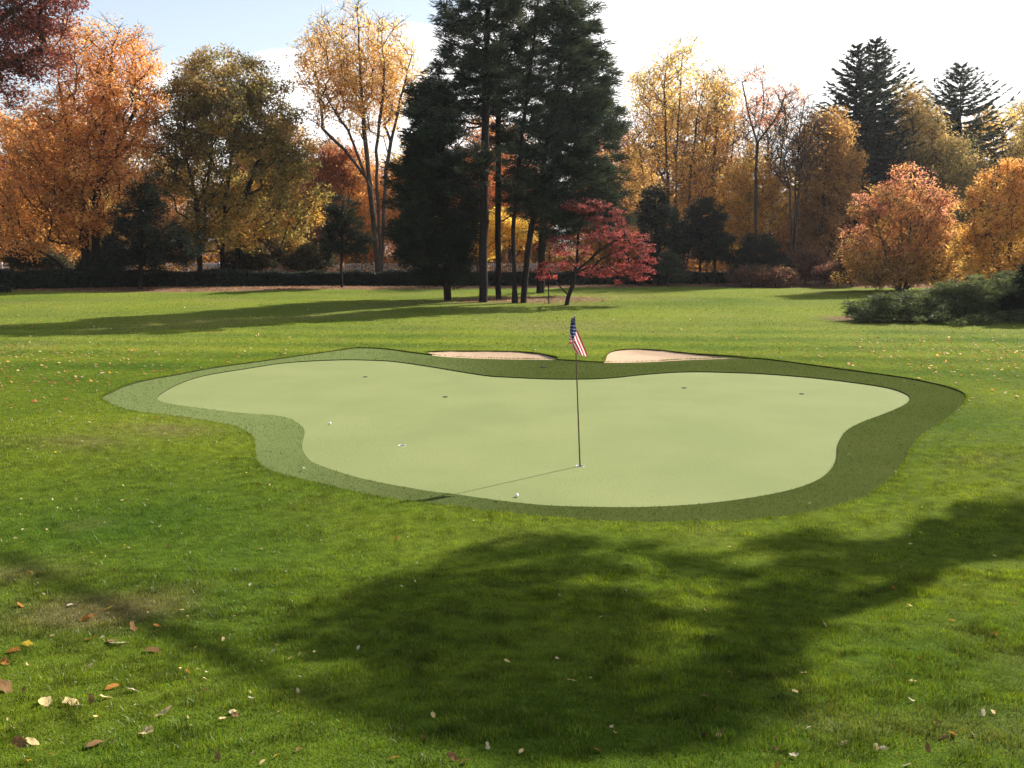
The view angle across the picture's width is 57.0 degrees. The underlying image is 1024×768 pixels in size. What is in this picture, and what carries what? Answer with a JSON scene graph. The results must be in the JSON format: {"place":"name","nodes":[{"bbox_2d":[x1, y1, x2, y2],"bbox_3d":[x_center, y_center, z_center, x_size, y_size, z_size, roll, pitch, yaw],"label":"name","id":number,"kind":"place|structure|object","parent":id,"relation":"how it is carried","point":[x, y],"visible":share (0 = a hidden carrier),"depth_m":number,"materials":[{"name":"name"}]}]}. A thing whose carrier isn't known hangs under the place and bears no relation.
{"place":"outdoors","nodes":[
{"label":"outdoors","id":0,"kind":"place"},
{"bbox_2d":[0,241,1023,767],"bbox_3d":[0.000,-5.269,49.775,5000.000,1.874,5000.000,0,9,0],"label":"lawn","id":1,"kind":"structure","parent":0,"point":[254,299],"depth_m":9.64,"materials":[{"name":"plant"}]},
{"bbox_2d":[0,657,9,664],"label":"fallen leaf","id":2,"kind":"object","parent":1,"relation":"on","point":[4,661],"visible":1,"depth_m":6.25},
{"bbox_2d":[0,678,12,693],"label":"fallen leaf","id":3,"kind":"object","parent":1,"relation":"on","point":[5,686],"visible":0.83,"depth_m":5.69,"materials":[{"name":"plant"}]},
{"bbox_2d":[0,283,14,291],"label":"shrub","id":4,"kind":"object","parent":1,"relation":"on","point":[4,288],"visible":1,"depth_m":55.84,"materials":[{"name":"green plant"}]},
{"bbox_2d":[5,646,22,652],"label":"fallen leaf","id":5,"kind":"object","parent":1,"relation":"on","point":[17,648],"visible":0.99,"depth_m":6.51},
{"bbox_2d":[11,735,27,747],"bbox_3d":[-2.485,1.819,4.771,0.125,0.017,0.060,29,55,18],"label":"fallen leaf","id":6,"kind":"object","parent":1,"relation":"on","point":[17,740],"visible":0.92,"depth_m":4.78,"materials":[{"name":"plant"}]},
{"bbox_2d":[20,640,32,645],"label":"fallen leaf","id":7,"kind":"object","parent":1,"relation":"on","point":[28,642],"visible":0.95,"depth_m":6.69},
{"bbox_2d":[23,737,39,744],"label":"fallen leaf","id":8,"kind":"object","parent":1,"relation":"on","point":[32,741],"visible":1,"depth_m":4.79,"materials":[{"name":"plant"}]},
{"bbox_2d":[0,238,75,270],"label":"woodland shrub","id":9,"kind":"object","parent":1,"relation":"on","point":[45,262],"visible":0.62,"depth_m":68.61,"materials":[{"name":"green plant"}]},
{"bbox_2d":[0,106,80,270],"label":"orange tree","id":10,"kind":"object","parent":1,"relation":"on","point":[4,249],"visible":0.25,"depth_m":72.26,"materials":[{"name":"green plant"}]},
{"bbox_2d":[0,0,88,182],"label":"red oak","id":11,"kind":"object","parent":1,"relation":"on","point":[24,25],"visible":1,"depth_m":47.42,"materials":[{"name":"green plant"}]},
{"bbox_2d":[38,696,51,707],"bbox_3d":[-2.683,1.824,5.420,0.073,0.020,0.153,1,9,-27],"label":"fallen leaf","id":12,"kind":"object","parent":1,"relation":"on","point":[43,700],"visible":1,"depth_m":5.42,"materials":[{"name":"plant"}]},
{"bbox_2d":[0,107,123,254],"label":"brown tree","id":13,"kind":"object","parent":1,"relation":"on","point":[27,158],"visible":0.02,"depth_m":94.47,"materials":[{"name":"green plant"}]},
{"bbox_2d":[61,697,79,704],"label":"fallen leaf","id":14,"kind":"object","parent":1,"relation":"on","point":[69,702],"visible":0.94,"depth_m":5.42,"materials":[{"name":"plant"}]},
{"bbox_2d":[18,99,154,254],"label":"brown tree","id":15,"kind":"object","parent":1,"relation":"on","point":[129,160],"visible":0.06,"depth_m":90.88,"materials":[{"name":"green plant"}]},
{"bbox_2d":[79,613,94,620],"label":"fallen leaf","id":16,"kind":"object","parent":1,"relation":"on","point":[87,617],"visible":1,"depth_m":7.35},
{"bbox_2d":[0,10,175,272],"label":"orange maple","id":17,"kind":"object","parent":1,"relation":"on","point":[97,170],"visible":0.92,"depth_m":61.69,"materials":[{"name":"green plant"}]},
{"bbox_2d":[88,693,93,703],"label":"fallen leaf","id":18,"kind":"object","parent":1,"relation":"on","point":[91,698],"visible":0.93,"depth_m":5.48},
{"bbox_2d":[86,738,107,746],"bbox_3d":[-2.100,1.811,4.769,0.049,0.013,0.124,6,0,23],"label":"fallen leaf","id":19,"kind":"object","parent":1,"relation":"on","point":[93,742],"visible":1,"depth_m":4.76,"materials":[{"name":"plant"}]},
{"bbox_2d":[69,244,129,273],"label":"woodland shrub","id":20,"kind":"object","parent":1,"relation":"on","point":[78,264],"visible":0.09,"depth_m":68.05,"materials":[{"name":"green plant"}]},
{"bbox_2d":[68,190,134,253],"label":"gold tree","id":21,"kind":"object","parent":1,"relation":"on","point":[100,223],"visible":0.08,"depth_m":85.64,"materials":[{"name":"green plant"}]},
{"bbox_2d":[105,683,118,689],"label":"fallen leaf","id":22,"kind":"object","parent":1,"relation":"on","point":[112,685],"visible":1,"depth_m":5.73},
{"bbox_2d":[130,618,137,630],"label":"fallen leaf","id":23,"kind":"object","parent":1,"relation":"on","point":[133,626],"visible":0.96,"depth_m":7.12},
{"bbox_2d":[138,725,152,733],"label":"fallen leaf","id":24,"kind":"object","parent":1,"relation":"on","point":[147,729],"visible":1,"depth_m":4.93,"materials":[{"name":"plant"}]},
{"bbox_2d":[93,169,205,288],"bbox_3d":[-23.137,-9.830,60.378,6.925,7.811,5.352,0,9,0],"label":"hemlock tree","id":25,"kind":"object","parent":1,"relation":"on","point":[141,256],"visible":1,"depth_m":59.69,"materials":[{"name":"green plant"}]},
{"bbox_2d":[145,647,162,652],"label":"fallen leaf","id":26,"kind":"object","parent":1,"relation":"on","point":[152,649],"visible":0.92,"depth_m":6.54,"materials":[{"name":"plant"}]},
{"bbox_2d":[125,153,195,250],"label":"orange tree","id":27,"kind":"object","parent":1,"relation":"on","point":[170,202],"visible":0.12,"depth_m":115.62,"materials":[{"name":"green plant"}]},
{"bbox_2d":[155,705,172,715],"bbox_3d":[-1.929,1.817,5.229,0.150,0.017,0.080,-25,12,23],"label":"fallen leaf","id":28,"kind":"object","parent":1,"relation":"on","point":[164,710],"visible":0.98,"depth_m":5.25,"materials":[{"name":"plant"}]},
{"bbox_2d":[159,210,188,262],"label":"orange tree","id":29,"kind":"object","parent":1,"relation":"on","point":[171,214],"visible":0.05,"depth_m":86.33,"materials":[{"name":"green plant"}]},
{"bbox_2d":[191,176,235,250],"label":"brown tree","id":30,"kind":"object","parent":1,"relation":"on","point":[213,213],"visible":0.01,"depth_m":140.73,"materials":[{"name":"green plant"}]},
{"bbox_2d":[215,750,220,761],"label":"fallen leaf","id":31,"kind":"object","parent":1,"relation":"on","point":[218,754],"visible":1,"depth_m":4.56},
{"bbox_2d":[129,43,334,273],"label":"olive maple","id":32,"kind":"object","parent":1,"relation":"on","point":[198,103],"visible":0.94,"depth_m":67.14,"materials":[{"name":"green plant"}]},
{"bbox_2d":[210,157,287,246],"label":"orange tree","id":33,"kind":"object","parent":1,"relation":"on","point":[243,175],"depth_m":96.56,"materials":[{"name":"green plant"}]},
{"bbox_2d":[216,237,289,271],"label":"woodland shrub","id":34,"kind":"object","parent":1,"relation":"on","point":[271,258],"visible":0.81,"depth_m":69.71,"materials":[{"name":"green plant"}]},
{"bbox_2d":[264,209,293,253],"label":"orange tree","id":35,"kind":"object","parent":1,"relation":"on","point":[280,235],"visible":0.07,"depth_m":85.10,"materials":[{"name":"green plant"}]},
{"bbox_2d":[0,262,560,272],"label":"slat fence","id":36,"kind":"object","parent":1,"relation":"on","point":[205,266],"visible":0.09,"depth_m":78.43,"materials":[{"name":"brown wood"}]},
{"bbox_2d":[230,122,365,239],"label":"brown tree","id":37,"kind":"object","parent":1,"relation":"on","point":[322,141],"visible":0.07,"depth_m":93.13,"materials":[{"name":"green plant"}]},
{"bbox_2d":[282,240,338,271],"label":"woodland shrub","id":38,"kind":"object","parent":1,"relation":"on","point":[306,256],"visible":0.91,"depth_m":69.58,"materials":[{"name":"green plant"}]},
{"bbox_2d":[292,136,375,260],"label":"russet tree","id":39,"kind":"object","parent":1,"relation":"on","point":[331,154],"visible":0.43,"depth_m":77.98,"materials":[{"name":"orange plant"}]},
{"bbox_2d":[316,194,377,286],"bbox_3d":[-10.611,-9.244,61.092,4.141,6.263,3.410,0,9,0],"label":"young pine","id":40,"kind":"object","parent":1,"relation":"on","point":[340,246],"visible":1,"depth_m":60.63,"materials":[{"name":"green plant"}]},
{"bbox_2d":[305,137,402,265],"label":"copper tree","id":41,"kind":"object","parent":1,"relation":"on","point":[366,208],"visible":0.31,"depth_m":79.29,"materials":[{"name":"orange plant"}]},
{"bbox_2d":[339,199,373,267],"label":"orange tree","id":42,"kind":"object","parent":1,"relation":"on","point":[354,258],"visible":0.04,"depth_m":89.02,"materials":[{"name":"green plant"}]},
{"bbox_2d":[285,0,428,271],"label":"pale orange tree","id":43,"kind":"object","parent":1,"relation":"on","point":[349,79],"visible":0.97,"depth_m":71.51,"materials":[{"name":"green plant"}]},
{"bbox_2d":[0,267,742,288],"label":"clipped hedge","id":44,"kind":"object","parent":1,"relation":"on","point":[52,278],"visible":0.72,"depth_m":64.26,"materials":[{"name":"green plant"}]},
{"bbox_2d":[375,141,438,251],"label":"gold tree","id":45,"kind":"object","parent":1,"relation":"on","point":[392,154],"visible":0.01,"depth_m":94.62,"materials":[{"name":"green plant"}]},
{"bbox_2d":[378,75,491,300],"bbox_3d":[-3.906,-9.984,48.387,6.037,11.684,4.736,0,9,0],"label":"hemlock tree","id":46,"kind":"object","parent":1,"relation":"on","point":[447,241],"visible":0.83,"depth_m":47.68,"materials":[{"name":"green plant"}]},
{"bbox_2d":[447,752,458,760],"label":"fallen leaf","id":47,"kind":"object","parent":1,"relation":"on","point":[452,756],"visible":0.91,"depth_m":4.58,"materials":[{"name":"plant"}]},
{"bbox_2d":[390,0,525,301],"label":"white pine","id":48,"kind":"object","parent":1,"relation":"on","point":[474,61],"visible":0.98,"depth_m":45.90,"materials":[{"name":"green plant"}]},
{"bbox_2d":[12,281,967,302],"bbox_3d":[-1.010,-5.945,59.372,82.091,0.236,24.950,0,9,0],"label":"leaf bed","id":49,"kind":"object","parent":1,"relation":"on","point":[382,287],"visible":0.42,"depth_m":62.03,"materials":[{"name":"plant"}]},
{"bbox_2d":[448,115,533,270],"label":"orange tree","id":50,"kind":"object","parent":1,"relation":"on","point":[477,131],"visible":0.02,"depth_m":87.64,"materials":[{"name":"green plant"}]},
{"bbox_2d":[428,351,555,359],"bbox_3d":[-0.593,-0.703,25.903,3.665,0.142,2.143,0,9,0],"label":"sand bunker","id":51,"kind":"object","parent":1,"relation":"in","point":[498,355],"visible":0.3,"depth_m":26.57},
{"bbox_2d":[442,146,554,271],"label":"orange tree","id":52,"kind":"object","parent":1,"relation":"on","point":[492,191],"visible":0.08,"depth_m":81.30,"materials":[{"name":"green plant"}]},
{"bbox_2d":[478,209,518,262],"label":"gold tree","id":53,"kind":"object","parent":1,"relation":"on","point":[503,249],"visible":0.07,"depth_m":87.70,"materials":[{"name":"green plant"}]},
{"bbox_2d":[468,206,537,271],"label":"understory tree","id":54,"kind":"object","parent":1,"relation":"on","point":[506,228],"visible":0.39,"depth_m":71.57,"materials":[{"name":"yellow plant"}]},
{"bbox_2d":[0,240,1019,278],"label":"undergrowth","id":55,"kind":"object","parent":1,"relation":"on","point":[720,267],"visible":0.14,"depth_m":79.89,"materials":[{"name":"brown plant"}]},
{"bbox_2d":[0,291,1023,422],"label":"leaf litter","id":56,"kind":"object","parent":1,"relation":"on","point":[852,364],"visible":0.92,"depth_m":25.29,"materials":[{"name":"plant"}]},
{"bbox_2d":[475,1,549,298],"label":"white pine","id":57,"kind":"object","parent":1,"relation":"on","point":[518,37],"visible":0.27,"depth_m":49.14,"materials":[{"name":"green plant"}]},
{"bbox_2d":[157,360,909,506],"bbox_3d":[-0.593,0.278,19.087,14.893,0.028,12.788,5,10,31],"label":"putting green","id":58,"kind":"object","parent":1,"relation":"on","point":[664,439],"visible":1,"depth_m":16.21,"materials":[{"name":"plant"}]},
{"bbox_3d":[0.965,1.216,13.388,0.124,0.114,0.124,0,9,0],"label":"hole cup","id":59,"kind":"object","parent":58,"relation":"in","visible":0},
{"bbox_2d":[569,314,587,466],"bbox_3d":[0.925,0.133,13.196,0.270,2.222,0.078,0,9,0],"label":"flagstick","id":60,"kind":"object","parent":59,"relation":"in","point":[575,341],"visible":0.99,"depth_m":13.08,"materials":[{"name":"multicoloured paint"}]},
{"bbox_2d":[103,348,965,521],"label":"fringe turf","id":61,"kind":"structure","parent":1,"relation":"on","point":[871,453],"depth_m":15.87,"materials":[{"name":"plant"}]},
{"bbox_2d":[515,232,554,267],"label":"gold tree","id":62,"kind":"object","parent":1,"relation":"on","point":[534,255],"visible":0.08,"depth_m":85.55,"materials":[{"name":"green plant"}]},
{"bbox_2d":[545,244,555,303],"bbox_3d":[1.959,-5.424,46.842,0.752,3.182,0.750,0,9,0],"label":"sapling","id":63,"kind":"object","parent":1,"relation":"on","point":[549,268],"visible":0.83,"depth_m":46.70,"materials":[{"name":"brown plant"}]},
{"bbox_2d":[497,0,637,302],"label":"white pine","id":64,"kind":"object","parent":1,"relation":"on","point":[577,162],"visible":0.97,"depth_m":45.36,"materials":[{"name":"green plant"}]},
{"bbox_2d":[501,35,640,292],"bbox_3d":[3.245,-13.062,55.930,8.881,15.565,5.342,0,9,0],"label":"white pine","id":65,"kind":"object","parent":1,"relation":"on","point":[544,234],"visible":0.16,"depth_m":55.58,"materials":[{"name":"green plant"}]},
{"bbox_2d":[563,229,583,249],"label":"russet tree","id":66,"kind":"object","parent":1,"relation":"on","point":[571,243],"visible":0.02,"depth_m":133.61,"materials":[{"name":"brown plant"}]},
{"bbox_2d":[565,232,606,258],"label":"gold tree","id":67,"kind":"object","parent":1,"relation":"on","point":[582,241],"depth_m":116.34,"materials":[{"name":"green plant"}]},
{"bbox_2d":[535,196,661,304],"bbox_3d":[4.139,-6.356,45.406,6.162,5.689,3.441,0,9,0],"label":"red maple","id":68,"kind":"object","parent":1,"relation":"on","point":[595,236],"visible":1,"depth_m":45.43,"materials":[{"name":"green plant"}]},
{"bbox_2d":[569,129,664,265],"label":"orange tree","id":69,"kind":"object","parent":1,"relation":"on","point":[590,242],"visible":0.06,"depth_m":93.10,"materials":[{"name":"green plant"}]},
{"bbox_2d":[599,224,637,268],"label":"orange tree","id":70,"kind":"object","parent":1,"relation":"on","point":[614,254],"visible":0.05,"depth_m":84.12,"materials":[{"name":"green plant"}]},
{"bbox_2d":[583,147,674,269],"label":"gold tree","id":71,"kind":"object","parent":1,"relation":"on","point":[629,213],"visible":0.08,"depth_m":81.31,"materials":[{"name":"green plant"}]},
{"bbox_2d":[631,182,692,284],"bbox_3d":[10.241,-10.325,65.022,4.528,7.264,4.440,0,9,0],"label":"arborvitae","id":72,"kind":"object","parent":1,"relation":"on","point":[665,237],"visible":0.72,"depth_m":64.53,"materials":[{"name":"green plant"}]},
{"bbox_2d":[604,349,736,362],"bbox_3d":[4.352,-0.672,25.709,3.950,0.144,3.449,0,9,0],"label":"sand bunker","id":73,"kind":"object","parent":1,"relation":"in","point":[627,356],"visible":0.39,"depth_m":26.34},
{"bbox_2d":[653,250,692,285],"bbox_3d":[10.799,-7.790,63.665,2.907,2.668,2.104,-4,10,-24],"label":"grey green shrub","id":74,"kind":"object","parent":1,"relation":"on","point":[670,267],"visible":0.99,"depth_m":63.35,"materials":[{"name":"green plant"}]},
{"bbox_2d":[615,28,744,268],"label":"yellow tree","id":75,"kind":"object","parent":1,"relation":"on","point":[698,115],"visible":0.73,"depth_m":75.58,"materials":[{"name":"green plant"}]},
{"bbox_2d":[625,100,763,250],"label":"brown tree","id":76,"kind":"object","parent":1,"relation":"on","point":[660,158],"visible":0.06,"depth_m":91.56,"materials":[{"name":"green plant"}]},
{"bbox_2d":[680,195,737,283],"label":"evergreen tree","id":77,"kind":"object","parent":1,"relation":"on","point":[702,228],"visible":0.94,"depth_m":65.44,"materials":[{"name":"green plant"}]},
{"bbox_2d":[680,63,761,271],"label":"yellow tree","id":78,"kind":"object","parent":1,"relation":"on","point":[726,141],"visible":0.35,"depth_m":77.20,"materials":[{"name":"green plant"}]},
{"bbox_2d":[711,195,772,263],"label":"brown tree","id":79,"kind":"object","parent":1,"relation":"on","point":[738,246],"visible":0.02,"depth_m":84.50,"materials":[{"name":"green plant"}]},
{"bbox_2d":[713,137,798,265],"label":"gold tree","id":80,"kind":"object","parent":1,"relation":"on","point":[742,215],"visible":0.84,"depth_m":72.99,"materials":[{"name":"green plant"}]},
{"bbox_2d":[725,230,792,285],"bbox_3d":[17.054,-8.674,65.173,4.921,4.051,3.108,0,9,0],"label":"yew shrub","id":81,"kind":"object","parent":1,"relation":"on","point":[769,256],"visible":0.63,"depth_m":64.79,"materials":[{"name":"green plant"}]},
{"bbox_2d":[723,262,801,286],"bbox_3d":[16.856,-7.332,63.646,5.154,1.963,3.545,0,9,0],"label":"deciduous shrub","id":82,"kind":"object","parent":1,"relation":"on","point":[760,274],"visible":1,"depth_m":63.07,"materials":[{"name":"brown plant"}]},
{"bbox_2d":[723,87,805,250],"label":"bare tree","id":83,"kind":"object","parent":1,"relation":"on","point":[747,135],"visible":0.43,"depth_m":76.51,"materials":[{"name":"brown plant"}]},
{"bbox_2d":[728,59,815,256],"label":"forked tree","id":84,"kind":"object","parent":1,"relation":"on","point":[769,118],"visible":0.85,"depth_m":69.77,"materials":[{"name":"orange plant"}]},
{"bbox_2d":[771,759,782,767],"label":"fallen leaf","id":85,"kind":"object","parent":1,"relation":"on","point":[776,763],"visible":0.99,"depth_m":4.50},
{"bbox_2d":[775,199,811,262],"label":"orange tree","id":86,"kind":"object","parent":1,"relation":"on","point":[781,241],"visible":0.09,"depth_m":86.60,"materials":[{"name":"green plant"}]},
{"bbox_2d":[754,83,833,282],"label":"bare tree","id":87,"kind":"object","parent":1,"relation":"on","point":[805,157],"visible":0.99,"depth_m":67.73,"materials":[{"name":"brown plant"}]},
{"bbox_2d":[785,244,837,284],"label":"deciduous shrub","id":88,"kind":"object","parent":1,"relation":"on","point":[805,268],"visible":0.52,"depth_m":66.55,"materials":[{"name":"brown plant"}]},
{"bbox_2d":[777,104,872,262],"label":"brown gold tree","id":89,"kind":"object","parent":1,"relation":"on","point":[821,223],"visible":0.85,"depth_m":71.20,"materials":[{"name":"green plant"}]},
{"bbox_2d":[773,134,889,257],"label":"gold tree","id":90,"kind":"object","parent":1,"relation":"on","point":[792,196],"visible":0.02,"depth_m":90.81,"materials":[{"name":"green plant"}]},
{"bbox_2d":[810,244,858,286],"bbox_3d":[22.218,-7.966,63.791,3.791,3.174,3.084,0,9,0],"label":"deciduous shrub","id":91,"kind":"object","parent":1,"relation":"on","point":[823,273],"visible":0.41,"depth_m":63.50,"materials":[{"name":"brown plant"}]},
{"bbox_2d":[787,43,925,256],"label":"spruce tree","id":92,"kind":"object","parent":1,"relation":"on","point":[861,87],"visible":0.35,"depth_m":76.44,"materials":[{"name":"green plant"}]},
{"bbox_2d":[796,35,955,260],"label":"spruce tree","id":93,"kind":"object","parent":1,"relation":"on","point":[877,65],"visible":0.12,"depth_m":77.82,"materials":[{"name":"green plant"}]},
{"bbox_2d":[873,741,878,751],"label":"fallen leaf","id":94,"kind":"object","parent":1,"relation":"on","point":[875,744],"visible":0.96,"depth_m":4.71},
{"bbox_2d":[830,161,969,291],"bbox_3d":[24.049,-9.463,57.429,7.822,8.218,7.332,-8,12,-44],"label":"copper maple","id":95,"kind":"object","parent":1,"relation":"on","point":[882,265],"visible":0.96,"depth_m":56.74,"materials":[{"name":"orange plant"}]},
{"bbox_2d":[881,105,968,185],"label":"brown tree","id":96,"kind":"object","parent":1,"relation":"on","point":[917,144],"depth_m":85.91,"materials":[{"name":"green plant"}]},
{"bbox_2d":[925,742,930,752],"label":"fallen leaf","id":97,"kind":"object","parent":1,"relation":"on","point":[928,747],"visible":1,"depth_m":4.70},
{"bbox_2d":[841,269,1023,325],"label":"juniper","id":98,"kind":"object","parent":1,"relation":"on","point":[975,299],"visible":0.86,"depth_m":36.21,"materials":[{"name":"green plant"}]},
{"bbox_2d":[884,75,1002,265],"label":"mottled tree","id":99,"kind":"object","parent":1,"relation":"on","point":[961,174],"visible":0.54,"depth_m":74.89,"materials":[{"name":"green plant"}]},
{"bbox_2d":[940,734,947,740],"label":"fallen leaf","id":100,"kind":"object","parent":1,"relation":"on","point":[944,736],"visible":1,"depth_m":4.84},
{"bbox_2d":[894,62,1022,265],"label":"spruce tree","id":101,"kind":"object","parent":1,"relation":"on","point":[953,107],"visible":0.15,"depth_m":84.22,"materials":[{"name":"green plant"}]},
{"bbox_2d":[945,153,1023,280],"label":"golden maple","id":102,"kind":"object","parent":1,"relation":"on","point":[1008,216],"visible":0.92,"depth_m":52.31,"materials":[{"name":"orange plant"}]},
{"bbox_2d":[961,102,1022,268],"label":"gold tree","id":103,"kind":"object","parent":1,"relation":"on","point":[986,112],"visible":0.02,"depth_m":90.72,"materials":[{"name":"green plant"}]},
{"bbox_2d":[984,210,1021,263],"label":"brown tree","id":104,"kind":"object","parent":1,"relation":"on","point":[1006,242],"depth_m":82.67,"materials":[{"name":"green plant"}]},
{"bbox_2d":[992,260,1023,321],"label":"yew shrub","id":105,"kind":"object","parent":1,"relation":"on","point":[1008,304],"visible":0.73,"depth_m":36.06,"materials":[{"name":"green plant"}]},
{"bbox_2d":[993,93,1023,253],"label":"pale yellow tree","id":106,"kind":"object","parent":1,"relation":"on","point":[1018,145],"visible":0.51,"depth_m":80.07,"materials":[{"name":"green plant"}]},
{"bbox_2d":[0,0,1023,238],"label":"sky","id":107,"kind":"structure","parent":0,"point":[803,40],"materials":[{"name":"white"}]}
]}

